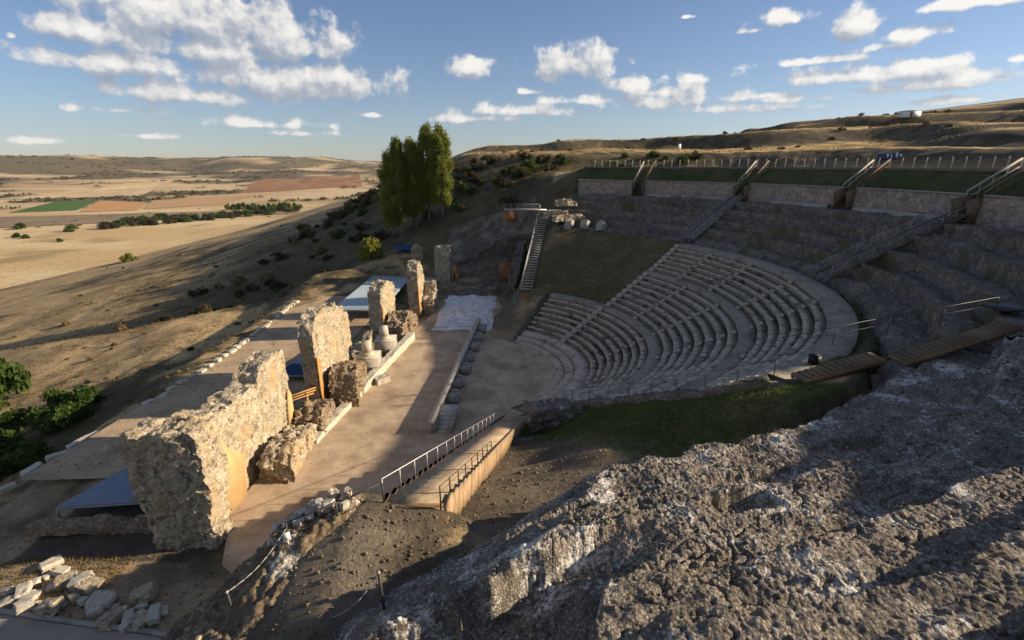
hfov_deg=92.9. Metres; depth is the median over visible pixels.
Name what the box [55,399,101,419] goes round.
green shrub
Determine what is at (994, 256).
ruined terrace
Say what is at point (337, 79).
sky
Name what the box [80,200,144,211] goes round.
ploughed field
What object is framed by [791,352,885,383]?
ramp stair
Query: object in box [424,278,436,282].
shelter roof
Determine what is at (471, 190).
shrub
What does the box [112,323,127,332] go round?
shrub
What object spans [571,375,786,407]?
end wall
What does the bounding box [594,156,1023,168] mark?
guard rail
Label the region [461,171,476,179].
shrub
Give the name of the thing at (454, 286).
rubble plinth
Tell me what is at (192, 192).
woodland
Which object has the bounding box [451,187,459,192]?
shrub
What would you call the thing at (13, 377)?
tall shrub
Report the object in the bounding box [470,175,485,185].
shrub
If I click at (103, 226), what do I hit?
valley tree
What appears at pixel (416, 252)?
wall stump
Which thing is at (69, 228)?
valley tree
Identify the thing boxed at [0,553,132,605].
verge grass
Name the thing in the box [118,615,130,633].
loose stone
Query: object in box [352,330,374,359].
wall
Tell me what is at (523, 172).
shrub
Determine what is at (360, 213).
shrub
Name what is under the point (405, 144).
poplar tree
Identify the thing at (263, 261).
shrub
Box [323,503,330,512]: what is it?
mound rock
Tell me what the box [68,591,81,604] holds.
loose stone
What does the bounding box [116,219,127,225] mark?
valley tree
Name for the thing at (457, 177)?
shrub
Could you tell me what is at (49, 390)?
green shrub
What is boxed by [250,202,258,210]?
valley tree
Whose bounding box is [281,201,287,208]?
valley tree
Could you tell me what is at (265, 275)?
straw shrub
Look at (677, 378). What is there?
end fence
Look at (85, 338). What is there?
dry grass
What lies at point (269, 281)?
shrub
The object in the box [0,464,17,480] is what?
green shrub
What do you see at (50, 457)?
kerb wall
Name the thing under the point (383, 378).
fallen block
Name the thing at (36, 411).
green shrub
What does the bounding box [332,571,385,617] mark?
rope post
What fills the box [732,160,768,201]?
timber stair
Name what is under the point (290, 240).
shrub
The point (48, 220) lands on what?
stream bank
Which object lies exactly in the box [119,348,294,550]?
stage wall
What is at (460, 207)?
shrub
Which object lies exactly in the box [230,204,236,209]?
valley tree
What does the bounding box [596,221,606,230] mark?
ledge block
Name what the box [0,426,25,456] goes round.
green shrub
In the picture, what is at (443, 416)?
stage front
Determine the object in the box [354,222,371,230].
shrub
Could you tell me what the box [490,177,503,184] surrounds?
shrub
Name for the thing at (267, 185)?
tilled field
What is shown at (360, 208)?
shrub
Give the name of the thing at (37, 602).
loose stone
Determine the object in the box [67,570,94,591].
loose stone
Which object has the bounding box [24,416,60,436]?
green shrub
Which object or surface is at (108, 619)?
loose stone
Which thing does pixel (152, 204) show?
stubble field
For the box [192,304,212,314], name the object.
shrub
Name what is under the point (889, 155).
covered stack
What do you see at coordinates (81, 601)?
loose stone
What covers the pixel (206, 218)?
valley tree
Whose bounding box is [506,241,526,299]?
passage wall
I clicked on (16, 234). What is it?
valley tree
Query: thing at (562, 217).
ledge masonry
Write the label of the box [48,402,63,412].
green shrub
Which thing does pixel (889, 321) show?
cable rail
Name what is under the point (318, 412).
collapsed vault
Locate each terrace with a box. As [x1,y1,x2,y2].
[18,296,369,480]
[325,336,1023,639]
[554,194,1023,357]
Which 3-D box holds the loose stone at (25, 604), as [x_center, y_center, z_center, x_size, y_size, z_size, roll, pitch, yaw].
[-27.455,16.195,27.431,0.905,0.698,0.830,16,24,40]
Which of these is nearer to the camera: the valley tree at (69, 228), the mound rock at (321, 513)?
the mound rock at (321, 513)
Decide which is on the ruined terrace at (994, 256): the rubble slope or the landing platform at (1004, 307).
the landing platform at (1004, 307)
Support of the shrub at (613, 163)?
on the ground at (42, 270)
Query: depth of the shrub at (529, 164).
126.04 m
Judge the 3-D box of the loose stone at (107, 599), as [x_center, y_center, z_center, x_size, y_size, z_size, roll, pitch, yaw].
[-23.360,15.975,27.725,1.433,0.781,1.042,0,18,0]
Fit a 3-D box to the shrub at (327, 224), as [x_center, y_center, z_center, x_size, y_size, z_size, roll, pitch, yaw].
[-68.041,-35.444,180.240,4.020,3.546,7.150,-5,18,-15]
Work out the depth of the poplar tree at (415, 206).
111.33 m
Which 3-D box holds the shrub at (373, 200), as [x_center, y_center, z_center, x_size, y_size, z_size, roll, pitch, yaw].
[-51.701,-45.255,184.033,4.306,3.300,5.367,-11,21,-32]
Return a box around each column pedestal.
[355,340,381,373]
[374,325,396,355]
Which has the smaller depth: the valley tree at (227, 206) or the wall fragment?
the wall fragment
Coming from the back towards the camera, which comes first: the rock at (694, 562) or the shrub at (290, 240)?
the shrub at (290, 240)
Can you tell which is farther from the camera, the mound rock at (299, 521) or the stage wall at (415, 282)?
the stage wall at (415, 282)
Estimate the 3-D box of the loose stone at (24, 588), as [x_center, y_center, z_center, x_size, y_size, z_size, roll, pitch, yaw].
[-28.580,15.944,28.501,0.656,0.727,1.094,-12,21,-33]
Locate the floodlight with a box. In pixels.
[807,353,823,364]
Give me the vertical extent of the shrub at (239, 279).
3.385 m
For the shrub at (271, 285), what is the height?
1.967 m
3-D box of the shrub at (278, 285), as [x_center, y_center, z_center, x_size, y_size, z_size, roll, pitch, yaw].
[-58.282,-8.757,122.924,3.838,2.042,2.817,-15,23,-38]
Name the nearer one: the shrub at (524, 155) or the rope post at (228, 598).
the rope post at (228, 598)
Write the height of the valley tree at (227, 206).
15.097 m
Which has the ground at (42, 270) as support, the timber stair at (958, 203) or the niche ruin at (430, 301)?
the timber stair at (958, 203)
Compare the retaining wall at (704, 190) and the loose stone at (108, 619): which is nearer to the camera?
the loose stone at (108, 619)
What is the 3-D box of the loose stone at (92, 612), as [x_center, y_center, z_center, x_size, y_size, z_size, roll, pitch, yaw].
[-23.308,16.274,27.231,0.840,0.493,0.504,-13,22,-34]
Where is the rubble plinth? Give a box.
[436,282,466,291]
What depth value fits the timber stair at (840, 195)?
68.00 m
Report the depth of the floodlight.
29.11 m
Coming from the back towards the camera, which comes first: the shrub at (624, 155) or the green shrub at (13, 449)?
the shrub at (624, 155)
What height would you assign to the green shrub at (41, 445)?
3.277 m
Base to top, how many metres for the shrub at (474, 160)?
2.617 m
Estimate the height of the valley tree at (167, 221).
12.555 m
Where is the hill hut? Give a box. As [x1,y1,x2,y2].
[899,110,922,117]
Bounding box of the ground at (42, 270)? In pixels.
[0,98,1023,639]
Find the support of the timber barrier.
on the ground at (42, 270)
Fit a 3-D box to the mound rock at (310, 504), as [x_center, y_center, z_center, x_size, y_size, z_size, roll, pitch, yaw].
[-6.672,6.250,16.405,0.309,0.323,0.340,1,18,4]
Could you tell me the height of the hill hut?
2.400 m
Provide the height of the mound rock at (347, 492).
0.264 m
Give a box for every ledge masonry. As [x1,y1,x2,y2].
[543,209,567,216]
[552,213,585,221]
[554,198,577,205]
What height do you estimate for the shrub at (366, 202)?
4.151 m
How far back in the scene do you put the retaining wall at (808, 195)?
75.16 m
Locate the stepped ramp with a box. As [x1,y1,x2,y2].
[285,408,526,534]
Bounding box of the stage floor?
[222,299,555,573]
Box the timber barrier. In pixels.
[292,387,316,400]
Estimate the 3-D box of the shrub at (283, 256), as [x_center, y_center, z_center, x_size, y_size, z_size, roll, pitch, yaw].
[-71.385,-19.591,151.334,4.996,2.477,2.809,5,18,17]
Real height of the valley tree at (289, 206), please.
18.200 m
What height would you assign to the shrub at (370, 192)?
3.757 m
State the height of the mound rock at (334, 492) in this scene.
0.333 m
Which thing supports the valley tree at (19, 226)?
on the ground at (42, 270)
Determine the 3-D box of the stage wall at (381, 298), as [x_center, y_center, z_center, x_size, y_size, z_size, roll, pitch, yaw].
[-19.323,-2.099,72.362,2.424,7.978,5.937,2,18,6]
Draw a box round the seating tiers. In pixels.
[513,243,858,404]
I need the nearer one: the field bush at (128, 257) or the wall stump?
the wall stump
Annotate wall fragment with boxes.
[527,398,583,432]
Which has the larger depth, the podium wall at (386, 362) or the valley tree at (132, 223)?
the valley tree at (132, 223)
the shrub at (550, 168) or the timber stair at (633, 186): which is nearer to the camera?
the timber stair at (633, 186)
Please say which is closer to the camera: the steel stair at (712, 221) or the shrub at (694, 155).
the steel stair at (712, 221)
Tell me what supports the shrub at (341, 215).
on the ground at (42, 270)
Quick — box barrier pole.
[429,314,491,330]
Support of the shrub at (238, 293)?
on the ground at (42, 270)
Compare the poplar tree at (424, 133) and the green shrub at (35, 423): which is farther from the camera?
the poplar tree at (424, 133)
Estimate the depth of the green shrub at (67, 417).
59.89 m
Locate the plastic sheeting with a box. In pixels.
[432,294,496,331]
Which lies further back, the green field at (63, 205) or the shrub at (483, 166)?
the green field at (63, 205)
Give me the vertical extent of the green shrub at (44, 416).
3.068 m
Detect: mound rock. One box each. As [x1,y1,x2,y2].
[271,523,278,531]
[292,516,305,526]
[293,507,305,515]
[305,509,313,519]
[308,499,314,509]
[314,497,323,504]
[316,502,323,509]
[318,509,324,515]
[322,498,335,508]
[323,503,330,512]
[327,487,340,500]
[338,498,349,510]
[343,488,351,498]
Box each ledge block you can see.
[564,220,574,229]
[580,219,590,228]
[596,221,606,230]
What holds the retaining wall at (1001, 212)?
on the ground at (42, 270)
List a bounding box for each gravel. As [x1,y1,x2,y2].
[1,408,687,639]
[38,297,368,472]
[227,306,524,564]
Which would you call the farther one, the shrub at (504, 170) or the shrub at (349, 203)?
the shrub at (349, 203)
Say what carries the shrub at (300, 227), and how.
on the ground at (42, 270)
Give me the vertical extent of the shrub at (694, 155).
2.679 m
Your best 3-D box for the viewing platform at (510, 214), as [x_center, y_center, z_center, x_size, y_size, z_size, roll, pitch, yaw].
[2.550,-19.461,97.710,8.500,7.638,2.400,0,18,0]
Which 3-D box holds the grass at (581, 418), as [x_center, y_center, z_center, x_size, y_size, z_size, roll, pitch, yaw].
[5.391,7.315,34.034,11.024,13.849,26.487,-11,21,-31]
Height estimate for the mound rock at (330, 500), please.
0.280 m
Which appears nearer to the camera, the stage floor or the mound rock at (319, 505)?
the mound rock at (319, 505)
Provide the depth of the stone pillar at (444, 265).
96.22 m
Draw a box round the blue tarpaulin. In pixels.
[394,244,413,249]
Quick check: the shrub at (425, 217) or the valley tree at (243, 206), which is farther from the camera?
the valley tree at (243, 206)
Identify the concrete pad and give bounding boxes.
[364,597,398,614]
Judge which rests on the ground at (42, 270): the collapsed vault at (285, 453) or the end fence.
the collapsed vault at (285, 453)
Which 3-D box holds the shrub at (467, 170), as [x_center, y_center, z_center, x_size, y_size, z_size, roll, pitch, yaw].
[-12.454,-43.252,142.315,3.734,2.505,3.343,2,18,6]
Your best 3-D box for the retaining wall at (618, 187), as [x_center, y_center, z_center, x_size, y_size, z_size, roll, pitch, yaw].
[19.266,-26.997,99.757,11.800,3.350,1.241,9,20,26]
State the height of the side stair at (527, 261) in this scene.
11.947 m
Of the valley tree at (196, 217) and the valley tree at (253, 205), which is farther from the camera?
the valley tree at (253, 205)
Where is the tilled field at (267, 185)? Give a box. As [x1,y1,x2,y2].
[240,174,361,192]
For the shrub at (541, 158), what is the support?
on the ground at (42, 270)
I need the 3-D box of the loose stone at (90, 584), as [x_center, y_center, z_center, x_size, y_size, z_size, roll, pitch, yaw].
[-24.787,15.682,28.599,1.336,0.799,1.021,4,18,12]
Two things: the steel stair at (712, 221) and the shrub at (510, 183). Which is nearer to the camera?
the steel stair at (712, 221)
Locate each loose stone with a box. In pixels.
[0,585,15,596]
[0,594,15,608]
[14,580,33,601]
[14,595,35,616]
[18,589,43,600]
[32,576,42,587]
[32,596,67,617]
[34,600,42,606]
[38,554,64,573]
[42,571,52,580]
[45,583,54,591]
[52,565,70,575]
[53,569,77,592]
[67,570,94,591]
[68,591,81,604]
[73,574,106,596]
[76,596,88,605]
[85,590,118,609]
[85,605,105,618]
[94,604,128,630]
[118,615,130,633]
[121,608,134,622]
[127,609,147,631]
[129,580,159,606]
[134,601,148,610]
[146,603,161,627]
[161,604,168,617]
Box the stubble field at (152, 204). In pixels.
[144,195,254,208]
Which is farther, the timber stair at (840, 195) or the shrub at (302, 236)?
the shrub at (302, 236)
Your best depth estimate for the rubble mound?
14.49 m
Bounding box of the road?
[0,614,160,639]
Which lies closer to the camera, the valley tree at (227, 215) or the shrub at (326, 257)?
the shrub at (326, 257)
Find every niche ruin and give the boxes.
[328,360,366,407]
[386,310,417,341]
[422,280,437,313]
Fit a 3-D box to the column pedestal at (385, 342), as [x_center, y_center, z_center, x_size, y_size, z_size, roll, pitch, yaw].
[-16.700,2.657,64.253,2.540,3.850,2.640,-1,18,-3]
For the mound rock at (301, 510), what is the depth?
16.43 m
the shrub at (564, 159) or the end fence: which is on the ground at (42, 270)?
the shrub at (564, 159)
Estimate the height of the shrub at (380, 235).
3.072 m
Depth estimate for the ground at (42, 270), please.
94.33 m
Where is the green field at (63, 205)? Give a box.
[9,200,96,212]
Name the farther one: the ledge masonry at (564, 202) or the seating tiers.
the ledge masonry at (564, 202)
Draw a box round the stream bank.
[0,209,299,227]
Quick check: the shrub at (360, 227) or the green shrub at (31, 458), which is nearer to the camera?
the green shrub at (31, 458)
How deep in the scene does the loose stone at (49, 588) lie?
28.75 m
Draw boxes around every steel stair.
[681,189,743,240]
[815,203,970,278]
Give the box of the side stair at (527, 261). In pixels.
[520,206,548,291]
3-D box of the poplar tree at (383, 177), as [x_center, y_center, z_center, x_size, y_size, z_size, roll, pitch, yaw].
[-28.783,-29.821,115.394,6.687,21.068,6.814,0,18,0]
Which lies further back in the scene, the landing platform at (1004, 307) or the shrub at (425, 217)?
the shrub at (425, 217)
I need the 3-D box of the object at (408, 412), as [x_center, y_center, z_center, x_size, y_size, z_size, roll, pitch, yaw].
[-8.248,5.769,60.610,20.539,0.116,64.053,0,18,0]
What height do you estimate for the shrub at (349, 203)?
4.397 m
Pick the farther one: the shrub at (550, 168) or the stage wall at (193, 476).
the shrub at (550, 168)
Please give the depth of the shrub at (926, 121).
142.36 m
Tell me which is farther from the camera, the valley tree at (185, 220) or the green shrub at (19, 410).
the valley tree at (185, 220)
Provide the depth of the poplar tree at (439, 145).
110.10 m
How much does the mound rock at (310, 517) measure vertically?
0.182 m
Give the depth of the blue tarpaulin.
107.19 m
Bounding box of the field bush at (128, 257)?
[118,252,138,262]
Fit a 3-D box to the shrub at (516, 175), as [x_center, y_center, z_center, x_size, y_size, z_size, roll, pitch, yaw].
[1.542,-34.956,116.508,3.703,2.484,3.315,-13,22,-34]
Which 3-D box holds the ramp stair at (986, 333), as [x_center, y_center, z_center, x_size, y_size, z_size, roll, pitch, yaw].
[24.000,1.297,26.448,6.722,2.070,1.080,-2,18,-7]
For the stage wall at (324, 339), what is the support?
on the ground at (42, 270)
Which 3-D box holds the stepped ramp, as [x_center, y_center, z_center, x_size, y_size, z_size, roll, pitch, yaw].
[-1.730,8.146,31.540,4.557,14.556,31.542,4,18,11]
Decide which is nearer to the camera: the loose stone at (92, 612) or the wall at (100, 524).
the loose stone at (92, 612)
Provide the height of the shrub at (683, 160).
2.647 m
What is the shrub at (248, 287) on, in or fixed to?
on the ground at (42, 270)
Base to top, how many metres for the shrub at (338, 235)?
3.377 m
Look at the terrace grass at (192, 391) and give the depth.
54.05 m
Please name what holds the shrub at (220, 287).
on the ground at (42, 270)
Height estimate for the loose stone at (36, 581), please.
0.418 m
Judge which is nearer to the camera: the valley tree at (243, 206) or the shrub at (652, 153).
the shrub at (652, 153)
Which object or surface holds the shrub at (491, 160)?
on the ground at (42, 270)
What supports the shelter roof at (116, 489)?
on the ground at (42, 270)
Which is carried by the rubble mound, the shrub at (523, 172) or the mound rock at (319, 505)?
the mound rock at (319, 505)
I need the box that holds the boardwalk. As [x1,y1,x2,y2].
[584,167,1023,172]
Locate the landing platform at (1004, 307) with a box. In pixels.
[980,303,1023,313]
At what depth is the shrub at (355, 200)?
224.73 m
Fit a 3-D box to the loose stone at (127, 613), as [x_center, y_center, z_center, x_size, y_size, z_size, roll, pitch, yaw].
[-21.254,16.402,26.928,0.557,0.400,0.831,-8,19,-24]
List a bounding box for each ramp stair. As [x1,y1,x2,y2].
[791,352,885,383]
[886,321,1022,366]
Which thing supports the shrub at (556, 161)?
on the ground at (42, 270)
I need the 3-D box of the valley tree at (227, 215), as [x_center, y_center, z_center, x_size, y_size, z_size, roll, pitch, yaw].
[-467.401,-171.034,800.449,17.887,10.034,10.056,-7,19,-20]
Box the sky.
[0,0,1023,160]
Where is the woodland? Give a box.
[0,154,383,208]
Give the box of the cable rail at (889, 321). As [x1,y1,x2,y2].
[778,297,999,355]
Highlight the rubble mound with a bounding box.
[161,492,368,639]
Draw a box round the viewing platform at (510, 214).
[503,204,546,241]
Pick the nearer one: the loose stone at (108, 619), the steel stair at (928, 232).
the loose stone at (108, 619)
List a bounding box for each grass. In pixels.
[0,203,380,505]
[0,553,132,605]
[53,296,367,479]
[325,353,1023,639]
[360,110,1023,251]
[520,382,843,459]
[529,227,682,302]
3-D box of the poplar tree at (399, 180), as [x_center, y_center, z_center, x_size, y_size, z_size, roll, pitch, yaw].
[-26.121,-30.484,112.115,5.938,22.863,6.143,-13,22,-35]
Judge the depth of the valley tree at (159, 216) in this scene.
769.84 m
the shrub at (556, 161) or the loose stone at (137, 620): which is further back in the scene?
the shrub at (556, 161)
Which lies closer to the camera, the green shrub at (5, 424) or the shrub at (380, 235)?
the green shrub at (5, 424)
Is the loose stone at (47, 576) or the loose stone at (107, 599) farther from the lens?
the loose stone at (47, 576)
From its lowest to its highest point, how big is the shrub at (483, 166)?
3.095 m
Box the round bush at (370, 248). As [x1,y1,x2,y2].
[357,237,383,261]
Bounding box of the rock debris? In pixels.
[356,347,1023,639]
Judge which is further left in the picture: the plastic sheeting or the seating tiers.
the plastic sheeting
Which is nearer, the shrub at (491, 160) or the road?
the road
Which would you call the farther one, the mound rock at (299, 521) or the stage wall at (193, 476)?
the stage wall at (193, 476)
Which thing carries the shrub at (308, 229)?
on the ground at (42, 270)
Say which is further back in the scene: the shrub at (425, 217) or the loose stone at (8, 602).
the shrub at (425, 217)
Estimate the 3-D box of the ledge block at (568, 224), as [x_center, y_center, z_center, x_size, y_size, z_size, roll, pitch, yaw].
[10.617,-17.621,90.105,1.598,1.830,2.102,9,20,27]
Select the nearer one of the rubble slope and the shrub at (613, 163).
the rubble slope
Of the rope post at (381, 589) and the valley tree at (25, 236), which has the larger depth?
the valley tree at (25, 236)
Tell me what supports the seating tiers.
on the ground at (42, 270)
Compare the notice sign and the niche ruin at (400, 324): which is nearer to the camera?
the notice sign
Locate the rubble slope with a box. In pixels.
[438,202,531,295]
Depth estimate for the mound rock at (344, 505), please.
15.89 m
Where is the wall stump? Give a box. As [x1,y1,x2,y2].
[411,244,422,260]
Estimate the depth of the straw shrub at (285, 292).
112.29 m
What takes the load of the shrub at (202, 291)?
on the ground at (42, 270)
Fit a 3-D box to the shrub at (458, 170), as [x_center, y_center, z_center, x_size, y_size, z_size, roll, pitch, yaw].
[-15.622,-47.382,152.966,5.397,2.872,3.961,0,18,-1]
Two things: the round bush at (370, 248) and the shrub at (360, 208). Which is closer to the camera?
the round bush at (370, 248)
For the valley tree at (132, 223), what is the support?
on the ground at (42, 270)
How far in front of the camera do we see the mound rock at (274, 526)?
16.30 m
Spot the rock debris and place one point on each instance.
(1000, 630)
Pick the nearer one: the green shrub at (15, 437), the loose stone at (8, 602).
the loose stone at (8, 602)
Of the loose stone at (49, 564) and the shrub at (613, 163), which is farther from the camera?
the shrub at (613, 163)
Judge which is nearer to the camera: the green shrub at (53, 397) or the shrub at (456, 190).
the green shrub at (53, 397)
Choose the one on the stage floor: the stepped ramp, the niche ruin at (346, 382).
the niche ruin at (346, 382)
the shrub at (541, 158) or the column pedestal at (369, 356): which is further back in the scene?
the shrub at (541, 158)
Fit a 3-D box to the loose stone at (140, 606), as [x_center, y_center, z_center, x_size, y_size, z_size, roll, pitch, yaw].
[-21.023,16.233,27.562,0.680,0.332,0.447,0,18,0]
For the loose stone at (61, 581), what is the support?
on the ground at (42, 270)
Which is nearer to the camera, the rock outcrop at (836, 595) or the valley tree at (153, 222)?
the rock outcrop at (836, 595)
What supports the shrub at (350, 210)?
on the ground at (42, 270)
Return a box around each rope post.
[225,529,285,608]
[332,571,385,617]
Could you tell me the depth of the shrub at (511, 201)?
109.09 m
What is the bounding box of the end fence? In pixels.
[556,359,776,397]
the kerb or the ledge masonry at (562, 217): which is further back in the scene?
the ledge masonry at (562, 217)
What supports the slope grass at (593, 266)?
on the ground at (42, 270)
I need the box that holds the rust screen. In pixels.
[499,262,511,283]
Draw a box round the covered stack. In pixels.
[877,153,901,158]
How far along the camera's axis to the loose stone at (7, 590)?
28.58 m
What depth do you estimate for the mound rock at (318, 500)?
16.30 m
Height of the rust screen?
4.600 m
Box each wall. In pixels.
[0,300,299,493]
[24,513,150,537]
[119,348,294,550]
[297,301,352,399]
[314,332,414,443]
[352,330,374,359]
[367,279,395,336]
[406,260,424,316]
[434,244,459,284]
[457,234,531,263]
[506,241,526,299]
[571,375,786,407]
[578,179,635,195]
[644,180,737,200]
[747,183,844,207]
[851,187,971,221]
[974,195,1023,230]
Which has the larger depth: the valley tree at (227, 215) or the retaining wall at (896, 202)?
the valley tree at (227, 215)
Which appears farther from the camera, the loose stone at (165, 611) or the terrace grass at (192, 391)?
the terrace grass at (192, 391)
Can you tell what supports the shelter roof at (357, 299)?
on the ground at (42, 270)
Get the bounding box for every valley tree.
[11,232,20,237]
[13,222,26,229]
[20,234,30,238]
[62,223,79,231]
[96,221,114,228]
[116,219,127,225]
[126,220,140,225]
[135,216,145,223]
[144,219,158,225]
[153,212,164,219]
[162,217,176,223]
[179,217,188,222]
[192,214,199,220]
[200,214,214,220]
[223,213,233,217]
[224,203,230,209]
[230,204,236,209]
[240,202,246,209]
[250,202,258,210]
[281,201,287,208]
[285,203,292,208]
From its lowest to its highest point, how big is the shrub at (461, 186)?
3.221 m
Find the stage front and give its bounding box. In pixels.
[426,318,486,433]
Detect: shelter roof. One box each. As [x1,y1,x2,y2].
[56,467,139,516]
[286,358,302,376]
[336,276,406,310]
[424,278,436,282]
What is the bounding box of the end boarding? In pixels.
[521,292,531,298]
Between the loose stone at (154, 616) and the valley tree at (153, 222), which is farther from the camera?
the valley tree at (153, 222)
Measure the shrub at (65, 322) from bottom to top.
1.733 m
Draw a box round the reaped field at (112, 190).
[9,181,171,198]
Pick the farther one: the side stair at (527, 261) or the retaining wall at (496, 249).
the retaining wall at (496, 249)
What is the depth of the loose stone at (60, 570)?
29.88 m
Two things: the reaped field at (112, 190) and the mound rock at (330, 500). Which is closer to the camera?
the mound rock at (330, 500)
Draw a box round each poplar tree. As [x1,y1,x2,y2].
[376,148,403,237]
[386,135,411,236]
[402,135,417,226]
[403,140,428,228]
[415,122,436,220]
[427,121,454,217]
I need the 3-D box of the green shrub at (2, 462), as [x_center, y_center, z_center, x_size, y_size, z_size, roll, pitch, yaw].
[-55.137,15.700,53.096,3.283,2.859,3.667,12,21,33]
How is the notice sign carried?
on the rubble mound
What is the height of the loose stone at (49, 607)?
0.963 m
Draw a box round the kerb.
[0,608,167,637]
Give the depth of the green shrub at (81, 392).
64.00 m
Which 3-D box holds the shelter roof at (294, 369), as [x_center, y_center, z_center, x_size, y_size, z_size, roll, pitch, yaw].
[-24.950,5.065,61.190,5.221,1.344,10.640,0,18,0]
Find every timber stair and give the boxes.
[631,161,654,195]
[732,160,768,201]
[831,159,889,209]
[947,157,1023,224]
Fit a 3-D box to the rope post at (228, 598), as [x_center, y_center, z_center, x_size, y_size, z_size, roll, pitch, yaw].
[-7.611,7.679,14.708,0.211,1.800,2.119,8,19,23]
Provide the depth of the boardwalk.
71.35 m
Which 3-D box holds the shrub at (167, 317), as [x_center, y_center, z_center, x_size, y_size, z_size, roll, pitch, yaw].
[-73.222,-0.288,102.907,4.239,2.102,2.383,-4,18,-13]
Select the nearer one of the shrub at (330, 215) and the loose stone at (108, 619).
the loose stone at (108, 619)
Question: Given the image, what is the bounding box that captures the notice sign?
[283,531,290,543]
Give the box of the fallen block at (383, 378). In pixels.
[374,373,390,384]
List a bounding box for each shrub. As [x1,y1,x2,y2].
[0,358,32,409]
[0,406,31,426]
[0,410,28,432]
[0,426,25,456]
[0,430,26,450]
[0,437,26,456]
[0,451,24,470]
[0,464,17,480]
[2,447,49,465]
[7,438,52,469]
[19,405,53,429]
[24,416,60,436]
[39,387,73,404]
[39,404,89,432]
[43,390,72,406]
[43,406,59,425]
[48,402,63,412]
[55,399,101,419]
[60,320,70,325]
[60,384,106,404]
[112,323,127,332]
[154,314,174,321]
[187,287,209,296]
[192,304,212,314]
[212,282,224,289]
[230,274,247,284]
[233,289,245,297]
[244,284,260,291]
[258,258,269,264]
[258,271,274,280]
[264,278,276,285]
[268,281,282,288]
[272,252,282,260]
[274,281,288,288]
[276,253,289,259]
[277,290,287,297]
[287,237,299,242]
[292,239,299,245]
[294,222,310,232]
[297,232,308,239]
[299,227,316,235]
[313,244,322,252]
[316,247,327,254]
[321,254,333,260]
[323,220,333,229]
[326,211,338,220]
[329,231,345,238]
[332,210,348,220]
[343,201,356,207]
[346,207,355,213]
[347,232,367,242]
[350,198,360,205]
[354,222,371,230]
[356,211,364,216]
[357,206,368,213]
[361,197,371,207]
[367,190,376,196]
[370,196,378,203]
[372,229,391,240]
[421,208,433,219]
[450,203,466,211]
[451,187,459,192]
[452,175,460,180]
[453,181,469,193]
[454,165,469,172]
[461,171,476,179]
[463,168,473,174]
[467,185,476,194]
[470,157,478,163]
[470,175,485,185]
[471,161,488,171]
[486,156,501,164]
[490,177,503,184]
[499,179,515,186]
[500,194,517,206]
[501,166,514,174]
[510,166,532,177]
[510,169,520,177]
[515,151,530,158]
[519,158,538,170]
[534,154,553,163]
[542,164,560,171]
[551,159,559,165]
[559,155,571,164]
[604,160,620,166]
[620,152,629,158]
[645,150,657,157]
[675,154,690,164]
[685,150,704,159]
[922,119,931,124]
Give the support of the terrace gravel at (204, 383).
on the terrace at (173, 400)
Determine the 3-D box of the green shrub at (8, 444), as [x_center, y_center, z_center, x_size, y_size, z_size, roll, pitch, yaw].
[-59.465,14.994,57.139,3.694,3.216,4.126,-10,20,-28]
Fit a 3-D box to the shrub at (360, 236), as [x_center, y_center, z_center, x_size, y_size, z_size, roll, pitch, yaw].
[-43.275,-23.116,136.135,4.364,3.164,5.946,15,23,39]
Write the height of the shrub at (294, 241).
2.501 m
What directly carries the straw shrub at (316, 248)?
on the ground at (42, 270)
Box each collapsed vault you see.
[256,422,317,483]
[292,398,335,433]
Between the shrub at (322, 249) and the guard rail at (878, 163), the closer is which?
the guard rail at (878, 163)
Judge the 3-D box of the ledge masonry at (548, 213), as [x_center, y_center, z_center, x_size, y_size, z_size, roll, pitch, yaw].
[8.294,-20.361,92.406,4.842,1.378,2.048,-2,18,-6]
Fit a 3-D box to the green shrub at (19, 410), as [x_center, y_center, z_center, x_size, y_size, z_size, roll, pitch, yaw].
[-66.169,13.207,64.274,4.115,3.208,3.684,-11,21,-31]
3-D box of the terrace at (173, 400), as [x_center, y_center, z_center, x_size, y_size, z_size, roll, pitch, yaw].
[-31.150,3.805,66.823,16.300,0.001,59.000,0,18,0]
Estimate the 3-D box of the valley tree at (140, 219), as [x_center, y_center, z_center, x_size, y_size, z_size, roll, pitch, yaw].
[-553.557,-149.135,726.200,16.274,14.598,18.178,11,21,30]
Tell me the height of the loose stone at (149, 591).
0.952 m
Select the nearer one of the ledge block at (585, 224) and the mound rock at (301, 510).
the mound rock at (301, 510)
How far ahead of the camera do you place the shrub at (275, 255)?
151.56 m
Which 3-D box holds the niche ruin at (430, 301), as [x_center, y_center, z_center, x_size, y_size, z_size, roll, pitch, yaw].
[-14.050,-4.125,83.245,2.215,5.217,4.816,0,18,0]
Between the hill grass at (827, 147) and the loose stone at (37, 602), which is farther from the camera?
the hill grass at (827, 147)
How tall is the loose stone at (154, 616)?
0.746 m

